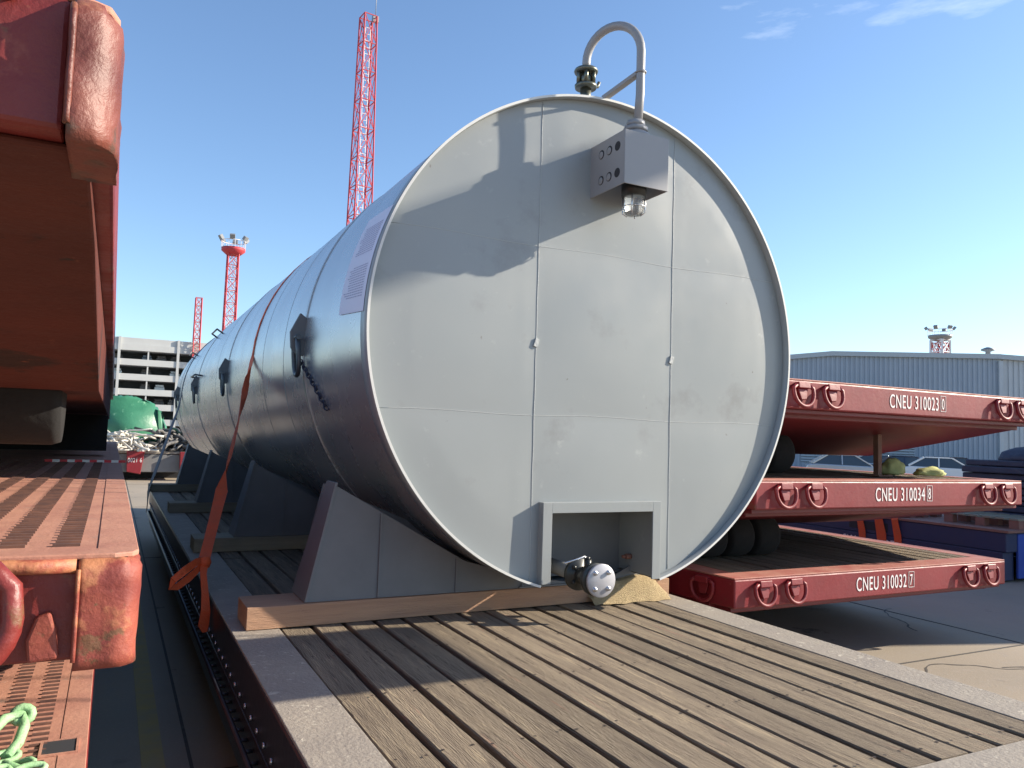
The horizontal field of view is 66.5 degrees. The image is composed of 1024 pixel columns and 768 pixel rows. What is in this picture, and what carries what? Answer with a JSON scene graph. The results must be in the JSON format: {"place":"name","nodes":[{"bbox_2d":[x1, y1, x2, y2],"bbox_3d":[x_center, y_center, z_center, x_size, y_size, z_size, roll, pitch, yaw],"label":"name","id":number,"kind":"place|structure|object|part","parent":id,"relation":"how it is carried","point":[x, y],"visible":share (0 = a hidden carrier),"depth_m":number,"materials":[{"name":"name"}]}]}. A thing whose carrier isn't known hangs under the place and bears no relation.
{"place":"outdoors","nodes":[
{"label":"outdoors","id":0,"kind":"place"},
{"bbox_2d":[218,233,248,330],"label":"floodlight tower","id":1,"kind":"structure","parent":0,"point":[232,251],"depth_m":95.18,"materials":[{"name":"red metal"}]},
{"bbox_2d":[346,0,378,225],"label":"lattice tower","id":2,"kind":"structure","parent":0,"point":[375,19],"depth_m":62.49,"materials":[{"name":"red metal"}]},
{"bbox_2d":[87,478,1023,767],"bbox_3d":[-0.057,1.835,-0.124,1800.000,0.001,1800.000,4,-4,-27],"label":"ground","id":3,"kind":"structure","parent":0,"point":[855,626],"depth_m":7.17,"materials":[{"name":"concrete"}]},
{"bbox_2d":[0,660,94,767],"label":"roll trailer","id":4,"kind":"object","parent":3,"relation":"on","point":[58,695],"visible":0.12,"depth_m":2.86,"materials":[{"name":"red paint"}]},
{"bbox_2d":[0,703,48,767],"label":"lashing chain","id":5,"kind":"object","parent":4,"relation":"on","point":[22,716],"visible":1,"depth_m":2.44,"materials":[{"name":"green metal"}]},
{"bbox_2d":[0,441,141,670],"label":"roll trailer","id":6,"kind":"object","parent":4,"relation":"on","point":[70,574],"visible":0.98,"depth_m":1.64,"materials":[{"name":"red paint"}]},
{"bbox_2d":[0,0,124,450],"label":"roll trailer","id":7,"kind":"object","parent":6,"relation":"on","point":[61,69],"visible":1,"depth_m":1.37,"materials":[{"name":"red paint"}]},
{"bbox_2d":[45,459,125,462],"bbox_3d":[-2.962,0.535,5.429,0.495,0.018,0.002,4,-4,-27],"label":"barrier tape","id":8,"kind":"object","parent":6,"relation":"on","point":[69,460],"visible":0.95,"depth_m":5.42,"materials":[{"name":"red"}]},
{"bbox_2d":[133,599,164,767],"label":"painted line","id":9,"kind":"object","parent":3,"relation":"on","point":[151,751],"depth_m":5.08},
{"bbox_2d":[119,450,184,477],"bbox_3d":[-15.110,2.966,30.767,4.050,0.976,11.254,4,-4,-27],"label":"roll trailer","id":10,"kind":"object","parent":3,"relation":"on","point":[140,464],"visible":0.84,"depth_m":26.38,"materials":[{"name":"metal"}]},
{"bbox_2d":[107,428,165,451],"bbox_3d":[-13.112,1.814,26.179,2.473,0.844,3.076,-1,-5,34],"label":"cable heap","id":11,"kind":"object","parent":10,"relation":"on","point":[127,441],"visible":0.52,"depth_m":25.98,"materials":[{"name":"white plastic"}]},
{"bbox_2d":[108,395,166,442],"bbox_3d":[-14.014,1.407,28.157,2.811,1.948,3.361,4,-4,-27],"label":"tarp cargo","id":12,"kind":"object","parent":10,"relation":"on","point":[127,412],"visible":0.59,"depth_m":26.86},
{"bbox_2d":[134,427,191,451],"bbox_3d":[-11.628,1.903,27.544,2.708,0.940,2.992,-1,-5,39],"label":"scrap pile","id":13,"kind":"object","parent":10,"relation":"on","point":[177,441],"visible":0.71,"depth_m":26.86,"materials":[{"name":"grey metal"}]},
{"bbox_2d":[113,336,206,431],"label":"car park","id":14,"kind":"structure","parent":3,"relation":"on","point":[150,370],"depth_m":147.30,"materials":[{"name":"concrete"}]},
{"bbox_2d":[191,297,202,358],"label":"lattice tower","id":15,"kind":"structure","parent":3,"relation":"on","point":[196,318],"depth_m":149.37,"materials":[{"name":"red metal"}]},
{"bbox_2d":[125,478,1023,767],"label":"concrete joints","id":16,"kind":"object","parent":3,"relation":"on","point":[237,766],"visible":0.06,"depth_m":6.90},
{"bbox_2d":[147,492,1023,767],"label":"roll trailer","id":17,"kind":"object","parent":3,"relation":"on","point":[676,682],"visible":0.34,"depth_m":3.29,"materials":[{"name":"brown wood"}]},
{"bbox_2d":[148,483,198,491],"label":"timber beam","id":18,"kind":"structure","parent":17,"relation":"on","point":[165,487],"depth_m":12.44,"materials":[{"name":"brown wood"}]},
{"bbox_2d":[167,501,237,512],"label":"timber beam","id":19,"kind":"structure","parent":17,"relation":"on","point":[183,506],"depth_m":9.52,"materials":[{"name":"brown wood"}]},
{"bbox_2d":[190,533,308,552],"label":"timber beam","id":20,"kind":"structure","parent":17,"relation":"on","point":[226,542],"depth_m":6.68,"materials":[{"name":"brown wood"}]},
{"bbox_2d":[237,578,668,630],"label":"timber beam","id":21,"kind":"structure","parent":17,"relation":"on","point":[262,612],"depth_m":4.38,"materials":[{"name":"brown wood"}]},
{"bbox_2d":[174,21,789,602],"bbox_3d":[-2.621,-0.181,11.014,3.334,3.548,14.640,4,-4,-27],"label":"storage tank","id":22,"kind":"object","parent":21,"relation":"on","point":[538,341],"visible":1,"depth_m":4.77,"materials":[{"name":"grey metal"}]},
{"bbox_2d":[146,338,213,511],"bbox_3d":[-5.535,0.405,14.589,2.119,3.462,5.008,0,-4,21],"label":"ratchet strap","id":23,"kind":"object","parent":22,"relation":"attached to","point":[162,452],"visible":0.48,"depth_m":13.52,"materials":[{"name":"grey"}]},
{"bbox_2d":[168,255,311,632],"bbox_3d":[-1.640,-0.019,7.186,1.891,3.351,4.725,0,-4,26],"label":"ratchet strap","id":24,"kind":"object","parent":22,"relation":"attached to","point":[202,562],"visible":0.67,"depth_m":5.13,"materials":[{"name":"orange fabric"}]},
{"bbox_2d":[301,359,328,410],"bbox_3d":[-1.331,-0.004,5.222,0.037,0.374,0.533,5,-5,-37],"label":"chain","id":25,"kind":"object","parent":22,"relation":"hanging from","point":[313,385],"visible":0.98,"depth_m":5.20,"materials":[{"name":"grey metal"}]},
{"bbox_2d":[587,574,670,605],"bbox_3d":[0.738,1.333,5.146,0.600,0.160,0.296,4,-4,-27],"label":"sawdust pile","id":26,"kind":"object","parent":17,"relation":"on","point":[633,588],"visible":0.56,"depth_m":5.08,"materials":[{"name":"beige wood"}]},
{"bbox_2d":[666,525,1004,612],"bbox_3d":[0.470,2.284,12.179,3.610,0.802,12.270,4,-4,-27],"label":"roll trailer","id":27,"kind":"object","parent":3,"relation":"on","point":[797,567],"visible":0.45,"depth_m":6.87,"materials":[{"name":"red paint"}]},
{"bbox_2d":[699,466,1021,557],"bbox_3d":[0.656,1.501,12.191,3.560,0.766,12.270,4,-4,-27],"label":"roll trailer","id":28,"kind":"object","parent":27,"relation":"on","point":[792,494],"visible":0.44,"depth_m":6.99,"materials":[{"name":"red paint"}]},
{"bbox_2d":[863,434,892,476],"bbox_3d":[3.541,0.681,7.564,0.200,0.420,0.180,4,-4,-27],"label":"support post","id":29,"kind":"object","parent":28,"relation":"on","point":[877,455],"visible":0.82,"depth_m":7.54,"materials":[{"name":"brown metal"}]},
{"bbox_2d":[766,378,1023,472],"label":"roll trailer","id":30,"kind":"object","parent":28,"relation":"on","point":[828,418],"visible":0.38,"depth_m":7.03,"materials":[{"name":"red paint"}]},
{"bbox_2d":[803,455,872,470],"bbox_3d":[17.379,4.375,40.201,4.393,1.480,1.800,1,-4,16],"label":"parked car","id":31,"kind":"object","parent":3,"relation":"on","point":[848,462],"visible":0.23,"depth_m":39.62,"materials":[{"name":"silver metal"}]},
{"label":"windows","id":32,"kind":"part","parent":31,"relation":"part of","materials":[{"name":"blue glass"}]},
{"bbox_2d":[871,455,918,465],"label":"parked car","id":33,"kind":"object","parent":3,"relation":"on","point":[906,460],"visible":0.19,"depth_m":42.96,"materials":[{"name":"blue paint"}]},
{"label":"windows","id":34,"kind":"part","parent":33,"relation":"part of","materials":[{"name":"glass"}]},
{"bbox_2d":[778,514,1023,580],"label":"blue flat trailer","id":35,"kind":"object","parent":3,"relation":"on","point":[1005,542],"visible":0.32,"depth_m":11.93,"materials":[{"name":"metal"}]},
{"bbox_2d":[944,511,1023,529],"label":"pallet","id":36,"kind":"object","parent":35,"relation":"on","point":[983,518],"visible":0.94,"depth_m":11.86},
{"bbox_2d":[962,447,1023,515],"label":"sheet stack","id":37,"kind":"object","parent":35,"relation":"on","point":[1008,464],"visible":0.53,"depth_m":12.52,"materials":[{"name":"metal"}]},
{"bbox_2d":[905,457,963,476],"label":"parked car","id":38,"kind":"object","parent":3,"relation":"on","point":[950,466],"visible":0.32,"depth_m":40.40,"materials":[{"name":"white paint"}]},
{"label":"windows","id":39,"kind":"part","parent":38,"relation":"part of","materials":[{"name":"blue glass"}]},
{"bbox_2d":[884,608,1022,672],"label":"ground cracks","id":40,"kind":"object","parent":3,"relation":"on","point":[926,669],"visible":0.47,"depth_m":6.73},
{"bbox_2d":[96,0,1023,355],"label":"sky","id":41,"kind":"structure","parent":0,"point":[875,148],"materials":[{"name":"blue"}]},
{"bbox_2d":[858,454,886,463],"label":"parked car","id":42,"kind":"object","parent":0,"point":[869,459],"visible":0.05,"depth_m":47.31,"materials":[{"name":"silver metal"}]},
{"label":"windows","id":43,"kind":"part","parent":42,"relation":"part of","materials":[{"name":"glass"}]},
{"bbox_2d":[882,458,905,474],"bbox_3d":[3.854,0.833,7.901,0.226,0.182,0.252,-1,-5,39],"label":"bush","id":44,"kind":"object","parent":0,"point":[893,466],"visible":0.93,"depth_m":7.83,"materials":[{"name":"green plant"}]},
{"bbox_2d":[790,347,1023,466],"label":"warehouse","id":45,"kind":"structure","parent":0,"point":[987,373],"depth_m":49.97,"materials":[{"name":"grey metal"}]},
{"bbox_2d":[909,514,941,517],"bbox_3d":[6.559,2.144,13.358,0.820,0.148,1.150,4,-4,-27],"label":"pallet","id":46,"kind":"object","parent":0,"point":[938,515],"visible":0.06,"depth_m":12.98,"materials":[{"name":"brown wood"}]},
{"bbox_2d":[913,466,946,476],"bbox_3d":[4.264,0.890,7.968,0.405,0.104,0.264,4,-4,-27],"label":"bush","id":47,"kind":"object","parent":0,"point":[931,471],"visible":1,"depth_m":7.87,"materials":[{"name":"plant"}]},
{"bbox_2d":[924,325,956,352],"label":"floodlight tower","id":48,"kind":"structure","parent":0,"point":[940,339],"depth_m":124.73,"materials":[{"name":"white metal"}]},
{"bbox_2d":[934,456,967,464],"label":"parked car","id":49,"kind":"object","parent":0,"point":[962,460],"visible":0.15,"depth_m":45.20,"materials":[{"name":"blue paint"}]},
{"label":"windows","id":50,"kind":"part","parent":49,"relation":"part of","materials":[{"name":"glass"}]}
]}

